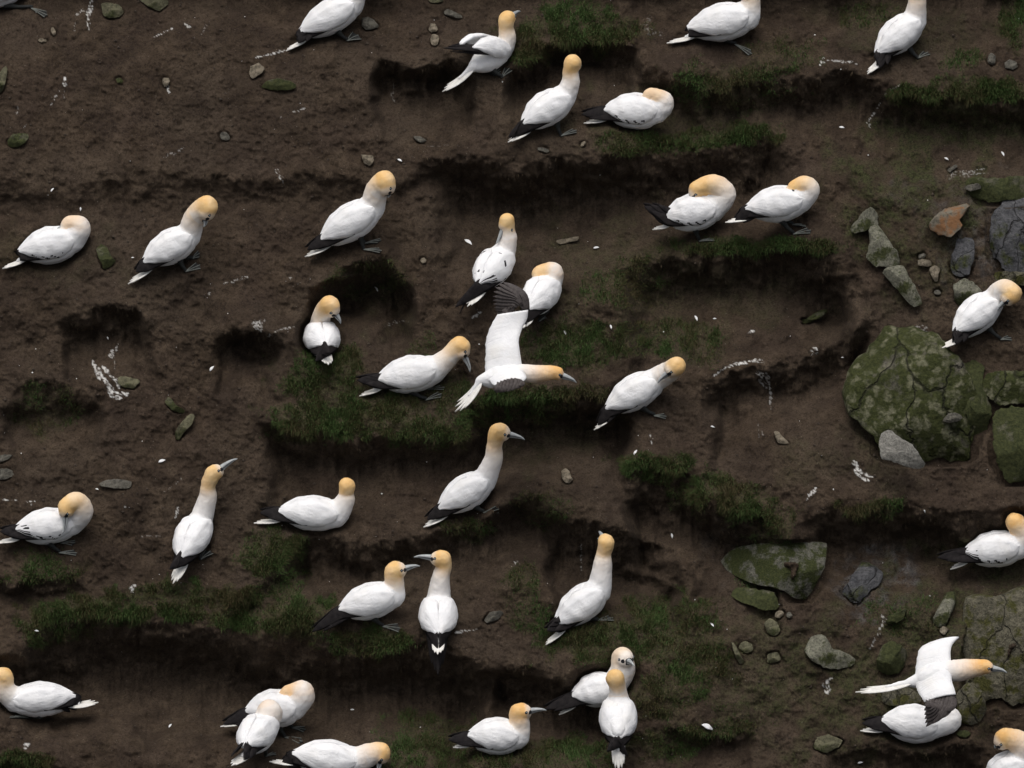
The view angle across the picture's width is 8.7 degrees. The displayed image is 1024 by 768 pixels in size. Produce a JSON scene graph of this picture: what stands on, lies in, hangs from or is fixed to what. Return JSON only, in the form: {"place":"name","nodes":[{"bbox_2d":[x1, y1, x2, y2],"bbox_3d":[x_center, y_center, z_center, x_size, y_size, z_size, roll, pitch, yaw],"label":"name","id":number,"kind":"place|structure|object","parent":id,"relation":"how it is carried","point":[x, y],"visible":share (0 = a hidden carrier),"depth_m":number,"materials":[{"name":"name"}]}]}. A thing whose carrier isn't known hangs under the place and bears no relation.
{"place":"outdoors","nodes":[
{"label":"outdoors","id":0,"kind":"place"},
{"bbox_2d":[0,0,1023,767],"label":"terrain","id":1,"kind":"structure","parent":0,"point":[36,328],"depth_m":45.12,"materials":[{"name":"soil"}]},
{"bbox_2d":[0,66,6,92],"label":"stone","id":2,"kind":"object","parent":1,"relation":"on","point":[3,73],"visible":1,"depth_m":45.58,"materials":[{"name":"stone"}]},
{"bbox_2d":[0,454,11,461],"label":"stone","id":3,"kind":"object","parent":1,"relation":"on","point":[4,457],"visible":1,"depth_m":44.85,"materials":[{"name":"stone"}]},
{"bbox_2d":[0,468,13,479],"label":"stone","id":4,"kind":"object","parent":1,"relation":"on","point":[6,473],"visible":1,"depth_m":44.81,"materials":[{"name":"stone"}]},
{"bbox_2d":[7,133,28,146],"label":"stone","id":5,"kind":"object","parent":1,"relation":"on","point":[17,140],"visible":1,"depth_m":45.45,"materials":[{"name":"stone"}]},
{"bbox_2d":[0,0,46,16],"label":"gannet","id":6,"kind":"object","parent":1,"relation":"on","point":[5,4],"visible":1,"depth_m":45.91,"materials":[{"name":"grey"}]},
{"bbox_2d":[0,492,92,555],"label":"gannet","id":7,"kind":"object","parent":1,"relation":"on","point":[71,515],"visible":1,"depth_m":44.51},
{"bbox_2d":[2,215,90,268],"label":"gannet","id":8,"kind":"object","parent":1,"relation":"on","point":[67,238],"visible":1,"depth_m":45.15,"materials":[{"name":"white"}]},
{"bbox_2d":[0,667,97,718],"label":"gannet","id":9,"kind":"object","parent":1,"relation":"on","point":[37,700],"visible":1,"depth_m":44.40,"materials":[{"name":"white"}]},
{"bbox_2d":[96,244,115,268],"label":"stone","id":10,"kind":"object","parent":1,"relation":"on","point":[107,260],"visible":1,"depth_m":45.19,"materials":[{"name":"stone"}]},
{"bbox_2d":[101,2,123,17],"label":"stone","id":11,"kind":"object","parent":1,"relation":"on","point":[110,10],"visible":1,"depth_m":45.86,"materials":[{"name":"stone"}]},
{"bbox_2d":[99,479,131,488],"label":"stone","id":12,"kind":"object","parent":1,"relation":"on","point":[119,483],"visible":1,"depth_m":44.77,"materials":[{"name":"stone"}]},
{"bbox_2d":[116,78,122,83],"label":"stone","id":13,"kind":"object","parent":1,"relation":"on","point":[119,80],"visible":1,"depth_m":45.60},
{"bbox_2d":[118,376,139,388],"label":"stone","id":14,"kind":"object","parent":1,"relation":"on","point":[127,382],"visible":1,"depth_m":45.01,"materials":[{"name":"stone"}]},
{"bbox_2d":[140,0,167,10],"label":"stone","id":15,"kind":"object","parent":1,"relation":"on","point":[158,5],"visible":1,"depth_m":45.91,"materials":[{"name":"stone"}]},
{"bbox_2d":[162,78,169,86],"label":"stone","id":16,"kind":"object","parent":1,"relation":"on","point":[165,81],"visible":1,"depth_m":45.59,"materials":[{"name":"stone"}]},
{"bbox_2d":[128,195,217,283],"bbox_3d":[-2.272,-0.981,45.092,0.609,0.602,0.259,0,20,0],"label":"gannet","id":17,"kind":"object","parent":1,"relation":"on","point":[173,245],"visible":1,"depth_m":45.02,"materials":[{"name":"white"}]},
{"bbox_2d":[165,397,184,412],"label":"stone","id":18,"kind":"object","parent":1,"relation":"on","point":[169,402],"visible":1,"depth_m":44.93,"materials":[{"name":"stone"}]},
{"bbox_2d":[175,414,194,439],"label":"stone","id":19,"kind":"object","parent":1,"relation":"on","point":[185,424],"visible":1,"depth_m":44.89,"materials":[{"name":"stone"}]},
{"bbox_2d":[169,458,236,583],"bbox_3d":[-2.115,0.887,44.579,0.263,0.722,0.621,15,25,36],"label":"gannet","id":20,"kind":"object","parent":1,"relation":"on","point":[193,532],"visible":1,"depth_m":44.55,"materials":[{"name":"white"}]},
{"bbox_2d":[220,132,229,139],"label":"stone","id":21,"kind":"object","parent":1,"relation":"on","point":[224,136],"visible":1,"depth_m":45.48,"materials":[{"name":"stone"}]},
{"bbox_2d":[230,699,282,765],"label":"gannet","id":22,"kind":"object","parent":1,"relation":"on","point":[257,731],"visible":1,"depth_m":44.04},
{"bbox_2d":[249,63,264,78],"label":"stone","id":23,"kind":"object","parent":1,"relation":"on","point":[256,70],"visible":1,"depth_m":45.61,"materials":[{"name":"stone"}]},
{"bbox_2d":[220,680,314,743],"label":"gannet","id":24,"kind":"object","parent":1,"relation":"on","point":[295,700],"visible":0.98,"depth_m":44.42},
{"bbox_2d":[261,78,295,90],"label":"stone","id":25,"kind":"object","parent":1,"relation":"on","point":[278,84],"visible":1,"depth_m":45.56,"materials":[{"name":"stone"}]},
{"bbox_2d":[254,478,354,530],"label":"gannet","id":26,"kind":"object","parent":1,"relation":"on","point":[314,513],"visible":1,"depth_m":44.67,"materials":[{"name":"white"}]},
{"bbox_2d":[303,295,340,364],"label":"gannet","id":27,"kind":"object","parent":1,"relation":"on","point":[321,339],"visible":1,"depth_m":45.02,"materials":[{"name":"white"}]},
{"bbox_2d":[286,0,364,50],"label":"gannet","id":28,"kind":"object","parent":1,"relation":"on","point":[324,18],"visible":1,"depth_m":45.69,"materials":[{"name":"white"}]},
{"bbox_2d":[269,739,389,767],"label":"gannet","id":29,"kind":"object","parent":1,"relation":"on","point":[326,753],"visible":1,"depth_m":44.09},
{"bbox_2d":[305,170,395,256],"bbox_3d":[-1.085,-1.155,45.163,0.614,0.589,0.265,0,20,0],"label":"gannet","id":30,"kind":"object","parent":1,"relation":"on","point":[352,221],"visible":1,"depth_m":45.09,"materials":[{"name":"white"}]},
{"bbox_2d":[311,561,419,632],"bbox_3d":[-0.969,1.399,44.424,0.726,0.463,0.258,0,20,0],"label":"gannet","id":31,"kind":"object","parent":1,"relation":"on","point":[373,601],"visible":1,"depth_m":44.36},
{"bbox_2d":[361,155,373,165],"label":"stone","id":32,"kind":"object","parent":1,"relation":"on","point":[368,160],"visible":1,"depth_m":45.41,"materials":[{"name":"stone"}]},
{"bbox_2d":[361,17,378,29],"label":"stone","id":33,"kind":"object","parent":1,"relation":"on","point":[368,23],"visible":1,"depth_m":45.83,"materials":[{"name":"stone"}]},
{"bbox_2d":[356,336,470,400],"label":"gannet","id":34,"kind":"object","parent":1,"relation":"on","point":[413,375],"visible":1,"depth_m":44.87,"materials":[{"name":"white"}]},
{"bbox_2d":[414,136,426,142],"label":"stone","id":35,"kind":"object","parent":1,"relation":"on","point":[419,139],"visible":1,"depth_m":45.54,"materials":[{"name":"stone"}]},
{"bbox_2d":[429,23,437,31],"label":"stone","id":36,"kind":"object","parent":1,"relation":"on","point":[433,28],"visible":1,"depth_m":45.78,"materials":[{"name":"stone"}]},
{"bbox_2d":[430,34,438,45],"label":"stone","id":37,"kind":"object","parent":1,"relation":"on","point":[434,38],"visible":1,"depth_m":45.72,"materials":[{"name":"stone"}]},
{"bbox_2d":[414,550,457,675],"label":"gannet","id":38,"kind":"object","parent":1,"relation":"on","point":[438,615],"visible":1,"depth_m":44.32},
{"bbox_2d":[429,0,442,2],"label":"stone","id":39,"kind":"object","parent":1,"relation":"on","point":[435,1],"visible":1,"depth_m":45.91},
{"bbox_2d":[444,9,462,17],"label":"stone","id":40,"kind":"object","parent":1,"relation":"on","point":[449,12],"visible":1,"depth_m":45.88,"materials":[{"name":"stone"}]},
{"bbox_2d":[423,423,524,527],"bbox_3d":[-0.252,0.600,44.724,0.677,0.699,0.250,0,20,0],"label":"gannet","id":41,"kind":"object","parent":1,"relation":"on","point":[467,491],"visible":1,"depth_m":44.68,"materials":[{"name":"white"}]},
{"bbox_2d":[19,12,929,738],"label":"down flecks","id":42,"kind":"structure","parent":1,"relation":"on","point":[479,344],"depth_m":45.03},
{"bbox_2d":[442,10,520,91],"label":"gannet","id":43,"kind":"object","parent":1,"relation":"on","point":[492,55],"visible":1,"depth_m":45.54,"materials":[{"name":"white"}]},
{"bbox_2d":[456,213,516,313],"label":"gannet","id":44,"kind":"object","parent":1,"relation":"on","point":[493,265],"visible":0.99,"depth_m":45.07,"materials":[{"name":"white"}]},
{"bbox_2d":[484,611,502,622],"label":"stone","id":45,"kind":"object","parent":1,"relation":"on","point":[493,616],"visible":1,"depth_m":44.51,"materials":[{"name":"stone"}]},
{"bbox_2d":[448,703,546,754],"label":"gannet","id":46,"kind":"object","parent":1,"relation":"on","point":[497,736],"visible":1,"depth_m":44.20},
{"bbox_2d":[0,0,1023,767],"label":"grass","id":47,"kind":"structure","parent":1,"relation":"on","point":[242,620],"depth_m":44.82,"materials":[{"name":"plant"}]},
{"bbox_2d":[0,0,1023,767],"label":"soil crumbs","id":48,"kind":"object","parent":1,"relation":"on","point":[460,370],"visible":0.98,"depth_m":45.12,"materials":[{"name":"soil"}]},
{"bbox_2d":[521,262,563,327],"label":"gannet","id":49,"kind":"object","parent":1,"relation":"on","point":[542,288],"visible":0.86,"depth_m":45.03,"materials":[{"name":"white"}]},
{"bbox_2d":[538,147,548,152],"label":"stone","id":50,"kind":"object","parent":1,"relation":"on","point":[542,149],"visible":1,"depth_m":45.41,"materials":[{"name":"stone"}]},
{"bbox_2d":[508,54,581,142],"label":"gannet","id":51,"kind":"object","parent":1,"relation":"on","point":[549,107],"visible":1,"depth_m":45.39,"materials":[{"name":"white"}]},
{"bbox_2d":[561,468,572,482],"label":"stone","id":52,"kind":"object","parent":1,"relation":"on","point":[566,476],"visible":1,"depth_m":44.86,"materials":[{"name":"stone"}]},
{"bbox_2d":[556,237,578,243],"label":"stone","id":53,"kind":"object","parent":1,"relation":"on","point":[565,240],"visible":1,"depth_m":45.62,"materials":[{"name":"stone"}]},
{"bbox_2d":[544,531,613,644],"bbox_3d":[0.456,1.355,44.475,0.543,0.687,0.270,-16,26,-38],"label":"gannet","id":54,"kind":"object","parent":1,"relation":"on","point":[582,603],"visible":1,"depth_m":44.46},
{"bbox_2d":[544,647,634,714],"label":"gannet","id":55,"kind":"object","parent":1,"relation":"on","point":[591,689],"visible":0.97,"depth_m":44.34,"materials":[{"name":"white"}]},
{"bbox_2d":[599,669,636,767],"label":"gannet","id":56,"kind":"object","parent":1,"relation":"on","point":[618,718],"visible":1,"depth_m":43.98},
{"bbox_2d":[581,88,673,128],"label":"gannet","id":57,"kind":"object","parent":1,"relation":"on","point":[648,108],"visible":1,"depth_m":45.46,"materials":[{"name":"white"}]},
{"bbox_2d":[594,357,685,429],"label":"gannet","id":58,"kind":"object","parent":1,"relation":"on","point":[639,390],"visible":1,"depth_m":44.83,"materials":[{"name":"white"}]},
{"bbox_2d":[643,174,735,241],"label":"gannet","id":59,"kind":"object","parent":1,"relation":"on","point":[706,201],"visible":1,"depth_m":45.30,"materials":[{"name":"white"}]},
{"bbox_2d":[702,723,713,730],"bbox_3d":[1.290,2.261,44.238,0.089,0.058,0.030,-9,22,-23],"label":"feather","id":60,"kind":"object","parent":1,"relation":"on","point":[707,726],"visible":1,"depth_m":44.23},
{"bbox_2d":[667,0,760,55],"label":"gannet","id":61,"kind":"object","parent":1,"relation":"on","point":[728,22],"visible":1,"depth_m":45.64,"materials":[{"name":"white"}]},
{"bbox_2d":[731,642,743,663],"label":"stone","id":62,"kind":"object","parent":1,"relation":"on","point":[739,658],"visible":1,"depth_m":44.41,"materials":[{"name":"stone"}]},
{"bbox_2d":[739,641,752,652],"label":"stone","id":63,"kind":"object","parent":1,"relation":"on","point":[745,647],"visible":1,"depth_m":44.47,"materials":[{"name":"stone"}]},
{"bbox_2d":[731,587,778,609],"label":"rock outcrop","id":64,"kind":"object","parent":1,"relation":"on","point":[763,599],"visible":1,"depth_m":44.63,"materials":[{"name":"stone"}]},
{"bbox_2d":[764,618,779,635],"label":"stone","id":65,"kind":"object","parent":1,"relation":"on","point":[772,627],"visible":1,"depth_m":44.50,"materials":[{"name":"stone"}]},
{"bbox_2d":[725,176,819,234],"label":"gannet","id":66,"kind":"object","parent":1,"relation":"on","point":[783,205],"visible":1,"depth_m":45.15,"materials":[{"name":"white"}]},
{"bbox_2d":[721,542,826,598],"bbox_3d":[1.747,1.228,44.805,0.705,0.336,0.375,0,20,0],"label":"rock outcrop","id":67,"kind":"object","parent":1,"relation":"on","point":[761,564],"visible":1,"depth_m":44.74,"materials":[{"name":"stone"}]},
{"bbox_2d":[767,652,780,662],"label":"stone","id":68,"kind":"object","parent":1,"relation":"on","point":[774,657],"visible":1,"depth_m":44.45,"materials":[{"name":"stone"}]},
{"bbox_2d":[775,610,783,617],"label":"stone","id":69,"kind":"object","parent":1,"relation":"on","point":[779,614],"visible":1,"depth_m":44.57,"materials":[{"name":"stone"}]},
{"bbox_2d":[774,431,787,443],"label":"stone","id":70,"kind":"object","parent":1,"relation":"on","point":[780,438],"visible":1,"depth_m":44.97,"materials":[{"name":"stone"}]},
{"bbox_2d":[801,309,827,323],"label":"stone","id":71,"kind":"object","parent":1,"relation":"on","point":[817,315],"visible":1,"depth_m":45.49,"materials":[{"name":"stone"}]},
{"bbox_2d":[813,734,842,752],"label":"stone","id":72,"kind":"object","parent":1,"relation":"on","point":[827,743],"visible":1,"depth_m":44.25,"materials":[{"name":"stone"}]},
{"bbox_2d":[804,634,854,668],"bbox_3d":[2.098,1.763,44.437,0.340,0.205,0.204,0,20,0],"label":"stone","id":73,"kind":"object","parent":1,"relation":"on","point":[818,649],"visible":1,"depth_m":44.38,"materials":[{"name":"stone"}]},
{"bbox_2d":[842,562,882,602],"bbox_3d":[2.355,1.323,44.782,0.204,0.202,0.292,11,23,28],"label":"rock outcrop","id":74,"kind":"object","parent":1,"relation":"on","point":[865,578],"visible":1,"depth_m":44.72,"materials":[{"name":"stone"}]},
{"bbox_2d":[851,207,878,232],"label":"rock outcrop","id":75,"kind":"object","parent":1,"relation":"on","point":[866,220],"visible":1,"depth_m":45.25,"materials":[{"name":"stone"}]},
{"bbox_2d":[866,225,899,266],"bbox_3d":[2.492,-0.934,45.245,0.225,0.247,0.226,0,20,0],"label":"rock outcrop","id":76,"kind":"object","parent":1,"relation":"on","point":[882,251],"visible":1,"depth_m":45.18,"materials":[{"name":"stone"}]},
{"bbox_2d":[876,641,906,674],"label":"stone","id":77,"kind":"object","parent":1,"relation":"on","point":[891,658],"visible":1,"depth_m":44.36,"materials":[{"name":"stone"}]},
{"bbox_2d":[886,608,905,623],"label":"stone","id":78,"kind":"object","parent":1,"relation":"on","point":[896,617],"visible":1,"depth_m":44.49,"materials":[{"name":"stone"}]},
{"bbox_2d":[867,0,929,74],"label":"gannet","id":79,"kind":"object","parent":1,"relation":"on","point":[899,33],"visible":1,"depth_m":45.56,"materials":[{"name":"white"}]},
{"bbox_2d":[881,687,920,706],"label":"rock outcrop","id":80,"kind":"object","parent":1,"relation":"on","point":[903,696],"visible":0.85,"depth_m":44.28,"materials":[{"name":"stone"}]},
{"bbox_2d":[879,430,924,468],"bbox_3d":[2.583,0.442,44.615,0.323,0.233,0.113,8,21,20],"label":"rock outcrop","id":81,"kind":"object","parent":1,"relation":"on","point":[894,447],"visible":1,"depth_m":44.60,"materials":[{"name":"stone"}]},
{"bbox_2d":[883,265,921,306],"bbox_3d":[2.632,-0.668,45.175,0.274,0.259,0.139,11,23,27],"label":"rock outcrop","id":82,"kind":"object","parent":1,"relation":"on","point":[898,278],"visible":1,"depth_m":45.12,"materials":[{"name":"stone"}]},
{"bbox_2d":[842,325,977,461],"bbox_3d":[2.663,0.053,45.077,0.911,0.820,0.676,0,20,0],"label":"rock outcrop","id":83,"kind":"object","parent":1,"relation":"on","point":[913,385],"visible":1,"depth_m":44.87,"materials":[{"name":"stone"}]},
{"bbox_2d":[943,413,961,422],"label":"stone","id":84,"kind":"object","parent":83,"relation":"on","point":[952,417],"visible":1,"depth_m":44.81,"materials":[{"name":"stone"}]},
{"bbox_2d":[860,703,961,743],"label":"gannet","id":85,"kind":"object","parent":1,"relation":"on","point":[906,723],"visible":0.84,"depth_m":44.17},
{"bbox_2d":[918,259,930,266],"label":"stone","id":86,"kind":"object","parent":1,"relation":"on","point":[924,262],"visible":1,"depth_m":45.20,"materials":[{"name":"stone"}]},
{"bbox_2d":[929,265,939,281],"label":"stone","id":87,"kind":"object","parent":1,"relation":"on","point":[934,270],"visible":1,"depth_m":45.17,"materials":[{"name":"stone"}]},
{"bbox_2d":[932,591,955,626],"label":"rock outcrop","id":88,"kind":"object","parent":1,"relation":"on","point":[943,612],"visible":1,"depth_m":44.54,"materials":[{"name":"stone"}]},
{"bbox_2d":[940,626,947,634],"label":"stone","id":89,"kind":"object","parent":1,"relation":"on","point":[943,630],"visible":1,"depth_m":44.49,"materials":[{"name":"stone"}]},
{"bbox_2d":[929,203,968,236],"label":"stone","id":90,"kind":"object","parent":1,"relation":"on","point":[946,222],"visible":1,"depth_m":45.19,"materials":[{"name":"stone"}]},
{"bbox_2d":[947,165,957,171],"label":"stone","id":91,"kind":"object","parent":1,"relation":"on","point":[952,168],"visible":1,"depth_m":45.56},
{"bbox_2d":[950,237,974,276],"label":"rock outcrop","id":92,"kind":"object","parent":1,"relation":"on","point":[962,257],"visible":1,"depth_m":45.21,"materials":[{"name":"stone"}]},
{"bbox_2d":[957,730,970,736],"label":"stone","id":93,"kind":"object","parent":1,"relation":"on","point":[963,733],"visible":1,"depth_m":44.23,"materials":[{"name":"stone"}]},
{"bbox_2d":[953,278,981,304],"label":"rock outcrop","id":94,"kind":"object","parent":1,"relation":"on","point":[964,289],"visible":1,"depth_m":45.15,"materials":[{"name":"stone"}]},
{"bbox_2d":[956,682,986,724],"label":"rock outcrop","id":95,"kind":"object","parent":1,"relation":"on","point":[971,706],"visible":1,"depth_m":44.22,"materials":[{"name":"stone"}]},
{"bbox_2d":[965,183,980,190],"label":"stone","id":96,"kind":"object","parent":1,"relation":"on","point":[973,187],"visible":1,"depth_m":45.40,"materials":[{"name":"stone"}]},
{"bbox_2d":[964,360,991,435],"bbox_3d":[3.065,0.133,45.055,0.229,0.627,0.350,-6,21,-16],"label":"rock outcrop","id":97,"kind":"object","parent":1,"relation":"on","point":[978,408],"visible":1,"depth_m":44.94,"materials":[{"name":"stone"}]},
{"bbox_2d":[937,513,1023,569],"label":"gannet","id":98,"kind":"object","parent":1,"relation":"on","point":[998,548],"visible":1,"depth_m":44.70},
{"bbox_2d":[942,279,1021,347],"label":"gannet","id":99,"kind":"object","parent":1,"relation":"on","point":[977,313],"visible":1,"depth_m":44.93,"materials":[{"name":"white"}]},
{"bbox_2d":[987,53,995,64],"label":"stone","id":100,"kind":"object","parent":1,"relation":"on","point":[991,60],"visible":1,"depth_m":45.62,"materials":[{"name":"stone"}]},
{"bbox_2d":[962,585,1023,705],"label":"rock outcrop","id":101,"kind":"object","parent":1,"relation":"on","point":[995,628],"visible":0.91,"depth_m":44.51,"materials":[{"name":"stone"}]},
{"bbox_2d":[966,176,1023,202],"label":"rock outcrop","id":102,"kind":"object","parent":1,"relation":"on","point":[993,189],"visible":1,"depth_m":45.42,"materials":[{"name":"stone"}]},
{"bbox_2d":[982,370,1023,405],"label":"rock outcrop","id":103,"kind":"object","parent":1,"relation":"on","point":[1004,388],"visible":1,"depth_m":44.90,"materials":[{"name":"stone"}]},
{"bbox_2d":[986,728,1023,767],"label":"gannet","id":104,"kind":"object","parent":1,"relation":"on","point":[1011,740],"visible":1,"depth_m":44.02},
{"bbox_2d":[989,198,1023,271],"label":"rock outcrop","id":105,"kind":"object","parent":1,"relation":"on","point":[1006,232],"visible":1,"depth_m":45.31,"materials":[{"name":"stone"}]},
{"bbox_2d":[992,405,1023,482],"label":"rock outcrop","id":106,"kind":"object","parent":1,"relation":"on","point":[1008,433],"visible":1,"depth_m":44.83,"materials":[{"name":"stone"}]},
{"bbox_2d":[993,271,1023,285],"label":"rock outcrop","id":107,"kind":"object","parent":1,"relation":"on","point":[1017,277],"visible":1,"depth_m":45.12,"materials":[{"name":"stone"}]},
{"bbox_2d":[1005,59,1017,69],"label":"stone","id":108,"kind":"object","parent":1,"relation":"on","point":[1010,64],"visible":1,"depth_m":45.62,"materials":[{"name":"stone"}]},
{"bbox_2d":[455,282,576,411],"bbox_3d":[0.009,-0.194,44.059,0.632,0.770,0.573,15,25,35],"label":"gannet","id":109,"kind":"object","parent":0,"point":[506,369],"visible":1,"depth_m":44.14,"materials":[{"name":"white"}]},
{"bbox_2d":[855,637,1006,726],"bbox_3d":[2.729,1.934,43.471,0.905,0.412,0.503,-8,21,-21],"label":"gannet","id":110,"kind":"object","parent":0,"point":[938,671],"visible":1,"depth_m":43.45,"materials":[{"name":"white"}]}
]}

